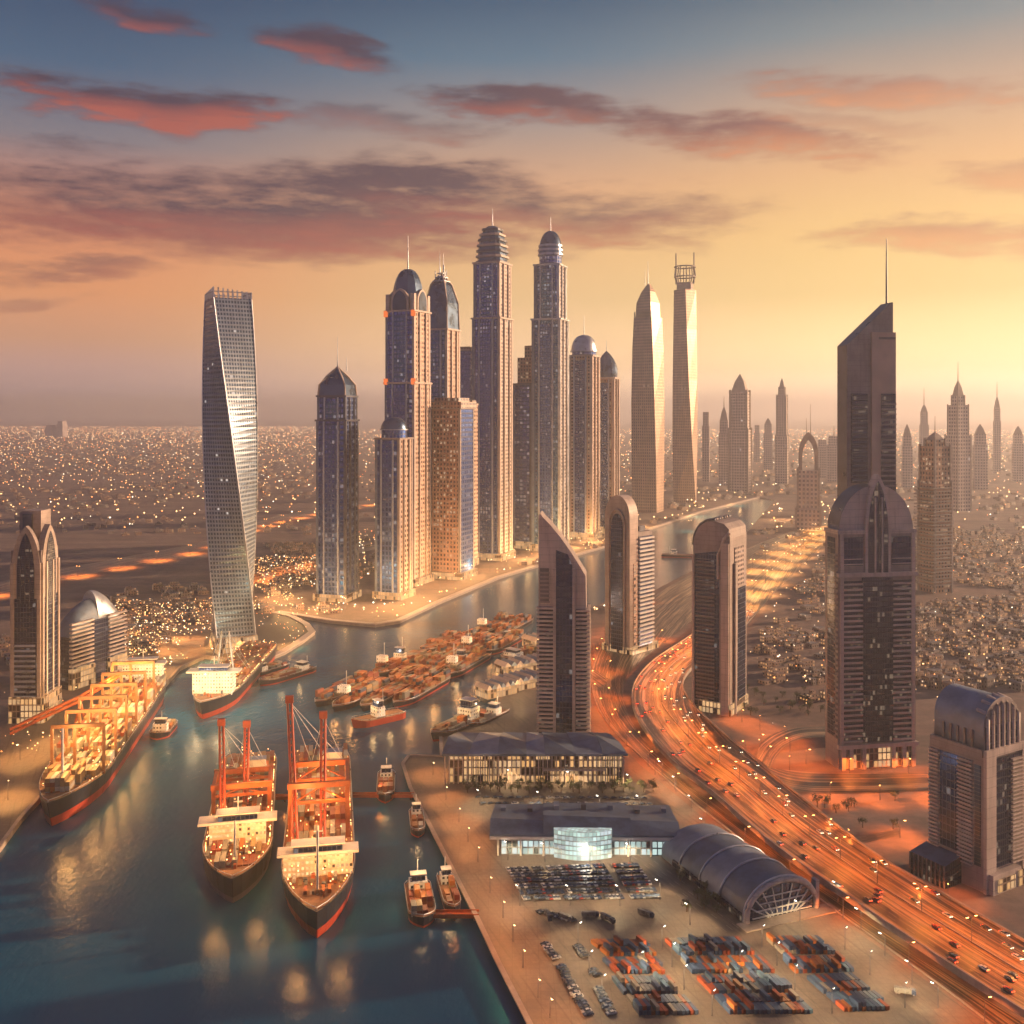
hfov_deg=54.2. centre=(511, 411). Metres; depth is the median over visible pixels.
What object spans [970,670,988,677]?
house
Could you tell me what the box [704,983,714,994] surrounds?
shipping container
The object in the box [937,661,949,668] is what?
house
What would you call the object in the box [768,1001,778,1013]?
shipping container
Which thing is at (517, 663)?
quay shed
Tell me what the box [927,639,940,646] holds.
house
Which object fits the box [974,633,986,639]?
house
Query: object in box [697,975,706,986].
shipping container
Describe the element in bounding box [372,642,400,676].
barge
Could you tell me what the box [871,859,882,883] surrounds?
street lamp
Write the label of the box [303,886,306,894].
shipping container
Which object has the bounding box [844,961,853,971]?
shipping container
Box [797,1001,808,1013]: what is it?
shipping container
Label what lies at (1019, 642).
house
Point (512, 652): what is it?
barge
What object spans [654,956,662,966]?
shipping container
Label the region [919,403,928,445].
hazy tower
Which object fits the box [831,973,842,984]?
shipping container
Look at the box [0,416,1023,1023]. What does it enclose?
ground
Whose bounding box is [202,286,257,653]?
twisted tower
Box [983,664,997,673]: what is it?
house
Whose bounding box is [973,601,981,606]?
house
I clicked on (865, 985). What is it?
shipping container
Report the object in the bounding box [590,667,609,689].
old street
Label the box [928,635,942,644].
house
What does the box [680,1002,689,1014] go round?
shipping container
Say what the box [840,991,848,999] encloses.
shipping container
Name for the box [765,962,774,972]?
shipping container
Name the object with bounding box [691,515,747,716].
barrel roof tower
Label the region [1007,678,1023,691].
house
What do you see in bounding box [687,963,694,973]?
shipping container
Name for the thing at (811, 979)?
shipping container
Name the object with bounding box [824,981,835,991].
shipping container
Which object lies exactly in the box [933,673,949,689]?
house
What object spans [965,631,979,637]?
house
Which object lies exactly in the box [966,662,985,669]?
house
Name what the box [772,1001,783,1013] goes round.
shipping container
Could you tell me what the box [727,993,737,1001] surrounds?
shipping container
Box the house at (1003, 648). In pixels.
[994,644,1009,650]
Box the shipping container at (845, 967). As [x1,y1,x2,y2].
[839,961,849,971]
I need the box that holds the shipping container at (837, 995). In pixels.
[831,992,841,999]
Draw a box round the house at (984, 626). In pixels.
[978,621,991,629]
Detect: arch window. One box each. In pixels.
[393,290,405,309]
[419,291,426,310]
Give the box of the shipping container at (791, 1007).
[785,1001,795,1013]
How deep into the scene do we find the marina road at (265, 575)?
1547.34 m
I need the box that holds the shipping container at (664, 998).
[660,994,669,1006]
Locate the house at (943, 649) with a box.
[935,646,948,652]
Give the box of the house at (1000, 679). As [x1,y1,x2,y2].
[994,674,1006,685]
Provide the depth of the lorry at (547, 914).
487.13 m
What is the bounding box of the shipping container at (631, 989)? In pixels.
[626,983,635,994]
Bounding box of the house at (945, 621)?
[941,617,950,624]
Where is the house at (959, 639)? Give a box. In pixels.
[953,638,967,643]
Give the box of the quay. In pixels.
[0,650,189,840]
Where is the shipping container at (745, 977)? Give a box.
[741,974,750,984]
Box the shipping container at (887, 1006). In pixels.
[877,998,889,1010]
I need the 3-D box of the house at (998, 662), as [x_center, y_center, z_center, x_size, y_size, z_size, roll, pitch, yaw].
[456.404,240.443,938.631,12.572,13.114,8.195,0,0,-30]
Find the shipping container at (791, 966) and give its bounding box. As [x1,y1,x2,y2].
[788,963,798,973]
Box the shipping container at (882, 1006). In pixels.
[872,998,884,1010]
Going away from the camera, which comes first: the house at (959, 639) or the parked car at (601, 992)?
the parked car at (601, 992)
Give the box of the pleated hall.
[442,732,627,783]
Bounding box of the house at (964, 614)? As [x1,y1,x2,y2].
[955,610,971,622]
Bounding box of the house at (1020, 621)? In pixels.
[1013,618,1023,624]
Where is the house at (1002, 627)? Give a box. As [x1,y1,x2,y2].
[996,623,1006,635]
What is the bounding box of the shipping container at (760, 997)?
[755,993,766,1001]
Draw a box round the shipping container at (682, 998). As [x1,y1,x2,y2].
[677,994,686,1002]
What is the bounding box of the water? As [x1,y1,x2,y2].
[0,498,773,1023]
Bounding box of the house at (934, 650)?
[925,646,939,653]
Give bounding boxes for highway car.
[872,897,880,901]
[873,887,882,892]
[910,897,918,902]
[931,924,941,929]
[942,912,952,917]
[947,956,957,962]
[948,951,958,957]
[949,940,959,946]
[978,964,989,971]
[980,924,990,930]
[999,930,1009,935]
[1002,942,1013,948]
[1002,985,1014,992]
[1004,974,1015,981]
[1007,970,1019,977]
[1011,953,1022,959]
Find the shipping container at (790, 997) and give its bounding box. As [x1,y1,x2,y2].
[784,993,794,1001]
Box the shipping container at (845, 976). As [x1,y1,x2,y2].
[840,973,851,979]
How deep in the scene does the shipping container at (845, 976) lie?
434.28 m
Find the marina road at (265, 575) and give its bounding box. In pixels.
[254,544,374,582]
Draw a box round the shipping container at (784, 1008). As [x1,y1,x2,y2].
[777,1001,787,1013]
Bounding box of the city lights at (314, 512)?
[0,426,1023,751]
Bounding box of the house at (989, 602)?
[982,600,993,607]
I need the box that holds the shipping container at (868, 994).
[862,990,873,998]
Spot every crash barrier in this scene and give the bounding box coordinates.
[591,646,992,1023]
[631,633,1023,1012]
[659,649,1023,974]
[682,666,1023,941]
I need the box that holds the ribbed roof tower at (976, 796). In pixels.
[909,683,1023,895]
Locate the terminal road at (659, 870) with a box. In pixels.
[629,855,746,936]
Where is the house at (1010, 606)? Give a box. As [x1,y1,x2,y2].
[1007,601,1015,611]
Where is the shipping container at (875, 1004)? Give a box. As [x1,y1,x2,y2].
[868,998,879,1010]
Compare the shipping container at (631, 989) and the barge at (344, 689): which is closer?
the shipping container at (631, 989)
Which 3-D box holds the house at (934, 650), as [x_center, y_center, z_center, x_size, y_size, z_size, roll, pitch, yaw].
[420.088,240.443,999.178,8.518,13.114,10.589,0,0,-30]
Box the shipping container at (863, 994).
[857,990,869,998]
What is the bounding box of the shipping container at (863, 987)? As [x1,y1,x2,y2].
[854,980,865,990]
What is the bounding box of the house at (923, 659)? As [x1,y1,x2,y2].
[915,654,927,665]
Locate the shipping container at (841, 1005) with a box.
[835,999,847,1011]
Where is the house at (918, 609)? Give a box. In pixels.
[915,606,925,616]
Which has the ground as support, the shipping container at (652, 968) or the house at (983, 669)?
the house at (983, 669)
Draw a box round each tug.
[351,689,405,727]
[385,637,415,666]
[404,859,435,927]
[436,856,460,908]
[445,642,466,667]
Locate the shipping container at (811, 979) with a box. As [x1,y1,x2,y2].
[807,975,817,985]
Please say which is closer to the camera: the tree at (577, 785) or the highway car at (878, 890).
the highway car at (878, 890)
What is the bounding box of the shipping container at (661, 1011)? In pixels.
[657,1002,663,1015]
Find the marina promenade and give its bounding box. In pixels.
[271,497,757,655]
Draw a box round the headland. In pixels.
[205,613,307,656]
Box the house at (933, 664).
[928,661,939,667]
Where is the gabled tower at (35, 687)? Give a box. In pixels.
[8,509,61,723]
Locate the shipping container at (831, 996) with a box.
[826,991,837,1002]
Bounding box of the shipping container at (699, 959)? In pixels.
[696,956,703,962]
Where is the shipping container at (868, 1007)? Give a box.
[866,1002,870,1010]
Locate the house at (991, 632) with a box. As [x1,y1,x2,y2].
[984,628,999,637]
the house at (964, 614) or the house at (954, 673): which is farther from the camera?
the house at (964, 614)
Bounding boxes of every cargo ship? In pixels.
[38,649,166,825]
[186,631,276,718]
[198,718,276,902]
[277,695,358,937]
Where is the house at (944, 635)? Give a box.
[939,632,950,642]
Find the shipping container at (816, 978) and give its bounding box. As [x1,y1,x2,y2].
[811,974,822,981]
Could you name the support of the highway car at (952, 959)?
on the highway
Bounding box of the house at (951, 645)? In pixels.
[947,640,958,646]
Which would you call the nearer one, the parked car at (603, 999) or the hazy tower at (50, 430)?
the parked car at (603, 999)
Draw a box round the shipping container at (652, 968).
[649,963,656,972]
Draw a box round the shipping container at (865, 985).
[858,980,869,990]
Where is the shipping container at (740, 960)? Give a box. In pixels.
[735,955,743,965]
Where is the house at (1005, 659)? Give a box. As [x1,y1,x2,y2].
[1000,655,1012,661]
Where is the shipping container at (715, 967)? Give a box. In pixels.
[709,962,718,972]
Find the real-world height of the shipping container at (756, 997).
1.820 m
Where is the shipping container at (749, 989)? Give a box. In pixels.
[741,982,751,992]
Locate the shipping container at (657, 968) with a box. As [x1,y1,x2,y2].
[650,963,660,973]
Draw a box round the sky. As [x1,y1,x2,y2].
[0,0,1023,415]
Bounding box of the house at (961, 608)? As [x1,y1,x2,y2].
[956,606,967,611]
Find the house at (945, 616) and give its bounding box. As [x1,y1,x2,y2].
[938,614,948,622]
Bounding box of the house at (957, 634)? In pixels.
[949,630,965,638]
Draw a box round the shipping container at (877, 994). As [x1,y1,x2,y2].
[872,990,883,1000]
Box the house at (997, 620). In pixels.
[991,618,1002,623]
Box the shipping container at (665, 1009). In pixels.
[658,1003,668,1014]
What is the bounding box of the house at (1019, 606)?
[1012,602,1023,610]
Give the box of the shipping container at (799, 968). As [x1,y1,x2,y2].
[793,963,802,973]
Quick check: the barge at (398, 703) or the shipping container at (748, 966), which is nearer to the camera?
the shipping container at (748, 966)
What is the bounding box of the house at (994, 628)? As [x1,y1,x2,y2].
[992,624,998,632]
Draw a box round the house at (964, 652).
[960,647,968,657]
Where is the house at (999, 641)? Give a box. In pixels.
[995,636,1008,645]
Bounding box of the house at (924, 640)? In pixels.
[916,637,931,648]
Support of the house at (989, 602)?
on the ground
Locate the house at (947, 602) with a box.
[941,601,954,605]
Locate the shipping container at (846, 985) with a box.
[841,980,852,990]
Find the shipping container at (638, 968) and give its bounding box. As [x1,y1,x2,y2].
[633,963,641,973]
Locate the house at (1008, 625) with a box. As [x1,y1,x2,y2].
[997,621,1012,627]
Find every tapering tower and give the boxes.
[631,284,664,512]
[672,252,697,502]
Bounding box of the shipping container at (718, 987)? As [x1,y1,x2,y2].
[712,983,722,993]
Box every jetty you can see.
[275,794,287,801]
[352,792,413,799]
[433,909,478,920]
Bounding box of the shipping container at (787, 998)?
[780,993,790,1001]
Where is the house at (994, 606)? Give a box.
[992,603,1001,609]
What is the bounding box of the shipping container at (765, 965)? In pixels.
[761,962,770,972]
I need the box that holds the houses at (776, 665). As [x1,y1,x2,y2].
[0,431,1023,702]
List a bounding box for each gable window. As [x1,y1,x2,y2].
[17,533,33,603]
[45,531,55,601]
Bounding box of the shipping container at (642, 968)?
[636,963,645,973]
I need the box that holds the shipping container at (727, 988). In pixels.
[721,982,730,993]
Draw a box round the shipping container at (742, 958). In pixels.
[738,955,747,965]
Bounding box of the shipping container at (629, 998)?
[626,994,632,1005]
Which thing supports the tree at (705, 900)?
on the ground
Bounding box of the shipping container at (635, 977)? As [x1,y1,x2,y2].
[632,975,641,983]
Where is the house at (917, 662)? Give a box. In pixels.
[915,657,920,666]
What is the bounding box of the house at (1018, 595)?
[1010,592,1023,599]
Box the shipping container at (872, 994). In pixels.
[867,990,878,998]
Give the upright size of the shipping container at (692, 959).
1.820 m
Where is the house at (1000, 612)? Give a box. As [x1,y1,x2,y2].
[993,609,1003,616]
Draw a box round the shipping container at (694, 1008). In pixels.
[688,1002,697,1014]
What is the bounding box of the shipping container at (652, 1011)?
[649,1003,654,1014]
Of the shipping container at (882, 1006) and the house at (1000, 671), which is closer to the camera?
the shipping container at (882, 1006)
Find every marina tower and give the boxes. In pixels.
[313,337,361,602]
[372,417,415,600]
[383,259,433,586]
[427,256,460,401]
[431,398,477,580]
[460,346,471,399]
[469,400,478,565]
[471,209,515,561]
[513,346,530,548]
[530,217,569,550]
[569,335,601,539]
[600,340,619,533]
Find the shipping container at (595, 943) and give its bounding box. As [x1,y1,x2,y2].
[591,938,600,948]
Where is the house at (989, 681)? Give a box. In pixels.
[982,671,994,689]
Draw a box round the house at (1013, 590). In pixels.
[1009,587,1019,593]
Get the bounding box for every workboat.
[149,710,177,739]
[376,758,394,802]
[409,794,424,837]
[661,549,692,557]
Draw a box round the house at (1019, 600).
[1014,598,1023,603]
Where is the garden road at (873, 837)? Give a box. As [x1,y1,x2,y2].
[856,829,899,842]
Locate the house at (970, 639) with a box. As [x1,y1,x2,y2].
[962,637,974,641]
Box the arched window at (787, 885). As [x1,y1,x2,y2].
[750,882,813,921]
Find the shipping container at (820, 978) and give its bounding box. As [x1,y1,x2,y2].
[815,974,825,981]
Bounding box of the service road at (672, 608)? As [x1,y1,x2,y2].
[593,521,1023,1023]
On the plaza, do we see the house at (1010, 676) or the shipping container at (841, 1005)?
the shipping container at (841, 1005)
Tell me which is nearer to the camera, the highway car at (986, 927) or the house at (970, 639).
the highway car at (986, 927)
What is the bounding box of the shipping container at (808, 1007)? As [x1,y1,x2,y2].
[801,1001,812,1013]
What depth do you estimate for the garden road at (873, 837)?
581.93 m
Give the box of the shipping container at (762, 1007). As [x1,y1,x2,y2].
[756,1002,766,1013]
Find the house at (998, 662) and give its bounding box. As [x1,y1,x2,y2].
[993,660,1005,668]
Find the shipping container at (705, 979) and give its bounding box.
[701,975,710,982]
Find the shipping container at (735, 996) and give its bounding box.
[731,993,741,1001]
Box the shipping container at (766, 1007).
[760,1002,770,1013]
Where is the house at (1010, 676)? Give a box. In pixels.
[1007,672,1020,678]
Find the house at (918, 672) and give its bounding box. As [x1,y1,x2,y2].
[915,667,923,675]
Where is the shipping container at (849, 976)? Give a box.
[844,972,855,980]
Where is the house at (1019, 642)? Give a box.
[1009,637,1023,647]
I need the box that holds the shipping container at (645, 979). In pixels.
[641,975,649,983]
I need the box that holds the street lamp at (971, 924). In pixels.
[966,914,977,941]
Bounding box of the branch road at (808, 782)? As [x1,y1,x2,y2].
[766,766,929,792]
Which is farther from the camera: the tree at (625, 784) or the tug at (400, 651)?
the tug at (400, 651)
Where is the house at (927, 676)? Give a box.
[921,672,937,684]
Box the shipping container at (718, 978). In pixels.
[713,975,722,982]
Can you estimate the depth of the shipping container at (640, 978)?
431.98 m
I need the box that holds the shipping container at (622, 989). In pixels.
[618,983,626,994]
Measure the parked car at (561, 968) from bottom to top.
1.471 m
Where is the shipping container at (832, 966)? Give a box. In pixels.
[827,961,836,971]
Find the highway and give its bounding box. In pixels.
[631,526,1023,1017]
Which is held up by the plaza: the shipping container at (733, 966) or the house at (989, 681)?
the shipping container at (733, 966)
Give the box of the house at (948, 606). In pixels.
[942,603,953,613]
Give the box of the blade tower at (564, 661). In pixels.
[537,511,590,732]
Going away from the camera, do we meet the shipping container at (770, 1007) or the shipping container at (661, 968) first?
the shipping container at (770, 1007)
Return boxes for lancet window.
[611,514,622,650]
[868,481,887,572]
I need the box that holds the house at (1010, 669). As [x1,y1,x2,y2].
[1002,665,1015,676]
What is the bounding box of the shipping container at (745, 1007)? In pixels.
[739,1002,749,1014]
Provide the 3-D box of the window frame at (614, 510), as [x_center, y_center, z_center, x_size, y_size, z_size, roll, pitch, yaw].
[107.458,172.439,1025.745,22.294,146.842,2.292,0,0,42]
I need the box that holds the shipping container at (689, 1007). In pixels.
[684,1002,693,1014]
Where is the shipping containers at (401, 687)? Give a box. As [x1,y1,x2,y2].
[43,611,865,1010]
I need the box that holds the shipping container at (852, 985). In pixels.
[846,980,856,990]
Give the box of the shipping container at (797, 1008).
[789,1001,799,1013]
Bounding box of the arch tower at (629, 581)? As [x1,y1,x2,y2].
[602,494,657,655]
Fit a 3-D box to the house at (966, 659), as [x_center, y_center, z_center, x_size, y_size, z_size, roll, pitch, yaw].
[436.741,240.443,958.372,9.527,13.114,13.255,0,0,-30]
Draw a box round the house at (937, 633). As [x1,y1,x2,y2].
[933,628,941,636]
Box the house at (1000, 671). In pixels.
[998,665,1003,674]
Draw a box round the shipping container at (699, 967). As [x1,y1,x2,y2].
[695,962,702,972]
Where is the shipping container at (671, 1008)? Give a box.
[667,1002,676,1014]
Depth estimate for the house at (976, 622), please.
1132.76 m
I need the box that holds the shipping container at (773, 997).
[768,993,778,1001]
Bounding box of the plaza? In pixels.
[405,690,986,1023]
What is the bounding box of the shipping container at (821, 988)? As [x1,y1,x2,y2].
[815,982,826,993]
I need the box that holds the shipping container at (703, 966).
[698,962,706,973]
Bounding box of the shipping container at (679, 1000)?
[672,994,681,1002]
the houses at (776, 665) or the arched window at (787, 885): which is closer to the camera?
the arched window at (787, 885)
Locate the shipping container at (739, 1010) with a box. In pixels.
[737,1005,741,1013]
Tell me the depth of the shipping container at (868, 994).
420.86 m
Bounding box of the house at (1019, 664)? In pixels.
[1013,661,1023,669]
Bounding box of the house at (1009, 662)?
[1007,658,1015,664]
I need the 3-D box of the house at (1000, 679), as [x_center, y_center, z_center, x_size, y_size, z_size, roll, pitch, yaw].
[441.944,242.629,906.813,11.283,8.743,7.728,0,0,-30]
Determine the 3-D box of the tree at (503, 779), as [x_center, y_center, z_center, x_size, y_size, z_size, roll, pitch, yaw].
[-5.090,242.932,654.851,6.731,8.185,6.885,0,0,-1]
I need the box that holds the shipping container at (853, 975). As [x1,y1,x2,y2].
[849,972,859,979]
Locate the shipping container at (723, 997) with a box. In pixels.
[719,993,726,1001]
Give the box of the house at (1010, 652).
[1002,649,1019,656]
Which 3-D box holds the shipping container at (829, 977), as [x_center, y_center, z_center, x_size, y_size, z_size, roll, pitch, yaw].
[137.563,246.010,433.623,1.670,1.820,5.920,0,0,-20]
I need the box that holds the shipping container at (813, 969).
[806,962,815,972]
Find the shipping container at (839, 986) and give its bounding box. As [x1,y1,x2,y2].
[833,981,844,991]
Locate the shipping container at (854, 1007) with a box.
[844,999,856,1011]
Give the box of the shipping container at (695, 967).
[690,962,698,973]
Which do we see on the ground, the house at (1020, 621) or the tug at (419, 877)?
the house at (1020, 621)
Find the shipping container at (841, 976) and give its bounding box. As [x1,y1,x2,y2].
[836,972,847,980]
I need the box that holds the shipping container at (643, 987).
[639,983,647,993]
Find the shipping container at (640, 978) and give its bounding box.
[637,975,645,983]
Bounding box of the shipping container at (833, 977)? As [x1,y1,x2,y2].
[828,973,838,982]
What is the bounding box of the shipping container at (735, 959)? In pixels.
[731,955,739,964]
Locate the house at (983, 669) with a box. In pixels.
[974,667,991,674]
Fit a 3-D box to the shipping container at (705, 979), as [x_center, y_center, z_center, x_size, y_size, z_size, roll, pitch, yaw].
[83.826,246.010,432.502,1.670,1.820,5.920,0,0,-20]
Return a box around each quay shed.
[474,676,519,699]
[492,668,538,690]
[494,653,538,673]
[521,632,538,645]
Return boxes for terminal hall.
[490,801,679,860]
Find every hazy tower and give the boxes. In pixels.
[45,425,55,436]
[56,421,67,436]
[702,412,709,481]
[718,407,727,485]
[728,374,751,491]
[754,425,759,461]
[763,419,772,469]
[775,379,788,483]
[795,404,821,530]
[818,440,826,477]
[827,436,836,481]
[901,425,912,487]
[914,431,952,593]
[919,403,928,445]
[944,378,971,511]
[972,424,987,489]
[993,395,1000,473]
[1012,426,1023,481]
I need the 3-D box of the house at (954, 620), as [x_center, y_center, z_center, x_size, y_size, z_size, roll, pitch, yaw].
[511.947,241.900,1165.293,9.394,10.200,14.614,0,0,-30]
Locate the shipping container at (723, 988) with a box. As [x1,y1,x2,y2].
[717,983,726,993]
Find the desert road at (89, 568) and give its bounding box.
[0,499,374,593]
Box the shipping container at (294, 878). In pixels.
[292,874,295,882]
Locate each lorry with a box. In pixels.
[544,908,551,921]
[558,911,573,922]
[581,910,598,917]
[600,912,615,923]
[637,907,654,918]
[695,936,707,942]
[894,985,915,995]
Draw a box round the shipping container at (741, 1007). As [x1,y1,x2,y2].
[735,1002,745,1014]
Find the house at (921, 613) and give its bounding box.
[919,610,926,617]
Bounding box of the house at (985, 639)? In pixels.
[981,636,993,644]
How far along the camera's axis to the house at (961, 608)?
1203.32 m
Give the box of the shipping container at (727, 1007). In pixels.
[722,1002,732,1013]
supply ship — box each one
[430,696,492,740]
[467,695,509,726]
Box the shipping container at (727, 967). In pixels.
[721,962,730,972]
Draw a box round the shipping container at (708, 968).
[701,962,710,972]
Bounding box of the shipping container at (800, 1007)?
[793,1001,803,1013]
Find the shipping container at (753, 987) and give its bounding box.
[749,982,758,992]
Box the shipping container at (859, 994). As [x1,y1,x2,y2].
[853,991,864,998]
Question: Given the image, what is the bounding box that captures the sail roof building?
[60,590,127,690]
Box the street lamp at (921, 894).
[916,885,926,910]
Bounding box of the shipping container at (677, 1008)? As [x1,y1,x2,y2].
[671,1002,680,1014]
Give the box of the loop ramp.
[756,727,824,768]
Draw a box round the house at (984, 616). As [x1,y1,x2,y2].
[979,614,994,618]
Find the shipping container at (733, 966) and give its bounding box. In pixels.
[729,962,738,971]
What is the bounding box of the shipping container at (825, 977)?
[819,974,829,981]
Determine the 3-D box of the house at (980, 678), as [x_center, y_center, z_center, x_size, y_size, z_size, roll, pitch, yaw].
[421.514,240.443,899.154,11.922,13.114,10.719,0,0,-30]
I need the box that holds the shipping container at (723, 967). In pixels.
[717,962,726,972]
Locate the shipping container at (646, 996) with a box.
[643,994,649,1002]
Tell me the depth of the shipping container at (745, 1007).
410.98 m
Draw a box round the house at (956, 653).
[952,647,963,657]
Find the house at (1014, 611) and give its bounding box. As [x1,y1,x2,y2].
[1011,609,1023,613]
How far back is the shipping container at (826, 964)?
442.11 m
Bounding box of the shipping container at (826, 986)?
[819,982,830,991]
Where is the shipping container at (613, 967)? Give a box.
[609,963,618,972]
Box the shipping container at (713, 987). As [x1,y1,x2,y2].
[708,983,718,993]
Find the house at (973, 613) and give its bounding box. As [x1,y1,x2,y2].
[968,610,979,615]
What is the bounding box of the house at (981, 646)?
[970,640,988,654]
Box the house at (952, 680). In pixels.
[942,677,964,689]
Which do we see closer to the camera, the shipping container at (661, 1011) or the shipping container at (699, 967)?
the shipping container at (661, 1011)
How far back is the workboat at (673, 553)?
1718.73 m
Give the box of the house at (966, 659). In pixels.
[958,655,976,664]
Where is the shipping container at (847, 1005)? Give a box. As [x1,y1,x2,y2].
[840,999,851,1011]
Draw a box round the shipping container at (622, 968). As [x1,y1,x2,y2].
[617,963,626,973]
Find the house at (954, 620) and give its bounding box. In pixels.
[949,615,958,624]
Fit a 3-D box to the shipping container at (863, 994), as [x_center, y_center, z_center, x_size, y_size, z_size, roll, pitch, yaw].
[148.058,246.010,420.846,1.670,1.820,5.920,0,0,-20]
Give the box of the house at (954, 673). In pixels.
[946,670,962,675]
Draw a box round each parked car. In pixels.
[548,952,558,957]
[551,955,561,959]
[556,963,566,968]
[558,966,568,970]
[559,969,569,973]
[560,972,570,976]
[561,975,571,980]
[565,978,575,982]
[565,981,575,986]
[567,984,578,988]
[569,987,580,991]
[569,990,580,995]
[572,993,583,997]
[572,995,583,1001]
[576,999,586,1003]
[577,1002,588,1006]
[579,952,589,957]
[579,1004,590,1009]
[580,1007,591,1012]
[582,1010,593,1016]
[588,969,597,974]
[591,971,602,976]
[593,985,603,989]
[594,988,604,993]
[596,991,606,995]
[597,994,608,999]
[598,997,609,1002]
[601,1000,612,1004]
[601,1003,612,1008]
[604,1006,615,1011]
[605,1009,616,1015]
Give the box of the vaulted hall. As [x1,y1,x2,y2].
[662,824,840,932]
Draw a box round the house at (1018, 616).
[1012,613,1023,618]
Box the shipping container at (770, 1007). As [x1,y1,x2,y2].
[764,1002,774,1013]
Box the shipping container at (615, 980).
[612,975,620,986]
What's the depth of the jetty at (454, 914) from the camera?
492.52 m
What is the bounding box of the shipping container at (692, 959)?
[688,956,697,963]
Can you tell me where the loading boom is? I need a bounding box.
[9,670,119,734]
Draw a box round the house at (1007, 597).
[1002,593,1014,599]
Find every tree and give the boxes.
[470,774,478,784]
[472,781,481,792]
[497,781,503,791]
[500,777,508,788]
[513,781,521,791]
[515,778,524,787]
[534,784,542,792]
[536,777,544,786]
[547,780,554,792]
[574,781,582,792]
[587,779,594,790]
[598,783,606,792]
[609,779,617,792]
[614,775,622,786]
[620,781,627,791]
[676,867,686,880]
[681,899,691,911]
[700,898,708,908]
[706,891,716,904]
[747,706,754,714]
[776,705,783,713]
[793,691,800,700]
[812,793,822,807]
[823,796,830,807]
[832,803,839,812]
[857,816,867,827]
[889,818,898,828]
[890,790,898,799]
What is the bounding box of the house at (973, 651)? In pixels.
[961,646,977,656]
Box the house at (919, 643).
[915,639,923,647]
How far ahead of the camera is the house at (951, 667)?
936.54 m
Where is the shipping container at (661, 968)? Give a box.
[656,963,664,973]
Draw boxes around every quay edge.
[0,655,227,847]
[401,736,532,1023]
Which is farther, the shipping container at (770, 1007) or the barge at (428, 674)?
the barge at (428, 674)
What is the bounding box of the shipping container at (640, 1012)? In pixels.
[633,1004,642,1015]
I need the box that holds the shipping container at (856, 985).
[849,980,860,990]
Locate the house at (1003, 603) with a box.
[993,599,1008,610]
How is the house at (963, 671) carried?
on the ground
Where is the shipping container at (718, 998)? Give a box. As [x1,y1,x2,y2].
[714,993,724,1005]
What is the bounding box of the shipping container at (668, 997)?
[664,993,673,1002]
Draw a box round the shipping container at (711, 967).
[706,962,714,972]
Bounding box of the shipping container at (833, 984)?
[828,981,839,991]
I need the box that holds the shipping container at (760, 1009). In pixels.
[752,1002,762,1014]
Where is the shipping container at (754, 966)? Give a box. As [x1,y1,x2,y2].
[749,962,758,972]
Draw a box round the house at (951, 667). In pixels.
[938,660,955,671]
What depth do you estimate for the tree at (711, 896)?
501.37 m
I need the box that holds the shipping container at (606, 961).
[602,956,611,966]
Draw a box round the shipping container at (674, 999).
[668,993,677,1002]
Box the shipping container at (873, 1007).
[863,998,875,1010]
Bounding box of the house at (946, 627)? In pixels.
[942,624,954,631]
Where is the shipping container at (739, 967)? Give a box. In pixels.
[734,962,742,972]
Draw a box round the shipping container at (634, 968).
[629,963,637,973]
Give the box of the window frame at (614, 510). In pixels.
[608,509,625,652]
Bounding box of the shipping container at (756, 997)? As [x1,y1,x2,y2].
[751,993,761,1001]
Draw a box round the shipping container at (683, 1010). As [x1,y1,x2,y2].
[675,1003,685,1015]
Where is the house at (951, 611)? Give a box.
[947,608,958,614]
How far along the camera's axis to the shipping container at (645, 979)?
431.98 m
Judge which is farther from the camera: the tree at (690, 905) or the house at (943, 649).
the house at (943, 649)
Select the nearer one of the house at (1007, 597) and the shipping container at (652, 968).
the shipping container at (652, 968)
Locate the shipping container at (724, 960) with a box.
[719,955,728,965]
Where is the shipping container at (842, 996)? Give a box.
[835,991,846,999]
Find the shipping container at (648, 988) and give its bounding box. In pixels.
[643,983,651,994]
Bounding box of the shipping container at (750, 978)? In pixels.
[745,974,754,982]
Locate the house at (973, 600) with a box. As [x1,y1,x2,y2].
[962,597,977,602]
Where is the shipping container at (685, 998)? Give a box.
[681,994,690,1002]
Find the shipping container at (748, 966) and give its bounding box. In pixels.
[745,962,754,971]
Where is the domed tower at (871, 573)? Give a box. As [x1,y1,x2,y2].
[824,474,918,770]
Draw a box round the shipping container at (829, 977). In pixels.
[823,973,834,981]
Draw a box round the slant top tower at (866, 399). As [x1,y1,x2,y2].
[837,239,895,496]
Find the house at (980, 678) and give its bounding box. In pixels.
[971,672,984,688]
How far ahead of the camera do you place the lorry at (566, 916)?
485.26 m
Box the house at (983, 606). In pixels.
[979,602,991,608]
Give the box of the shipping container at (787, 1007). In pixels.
[780,1001,791,1013]
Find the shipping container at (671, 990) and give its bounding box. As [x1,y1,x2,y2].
[667,983,673,993]
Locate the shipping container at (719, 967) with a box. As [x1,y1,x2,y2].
[714,962,722,972]
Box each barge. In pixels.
[258,660,316,685]
[260,657,288,676]
[314,694,345,706]
[332,670,393,711]
[360,684,412,710]
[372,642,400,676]
[388,662,426,677]
[392,678,449,707]
[416,663,451,680]
[419,643,436,651]
[443,652,491,678]
[459,625,484,654]
[476,608,495,632]
[485,633,525,654]
[495,617,533,635]
[500,647,538,659]
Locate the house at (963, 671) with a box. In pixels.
[953,666,967,674]
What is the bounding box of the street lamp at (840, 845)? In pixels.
[835,836,845,858]
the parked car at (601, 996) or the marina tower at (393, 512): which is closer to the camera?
the parked car at (601, 996)
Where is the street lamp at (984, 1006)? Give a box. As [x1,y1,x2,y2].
[984,995,991,1022]
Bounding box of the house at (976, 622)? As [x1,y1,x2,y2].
[972,618,985,628]
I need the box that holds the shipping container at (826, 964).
[822,961,832,972]

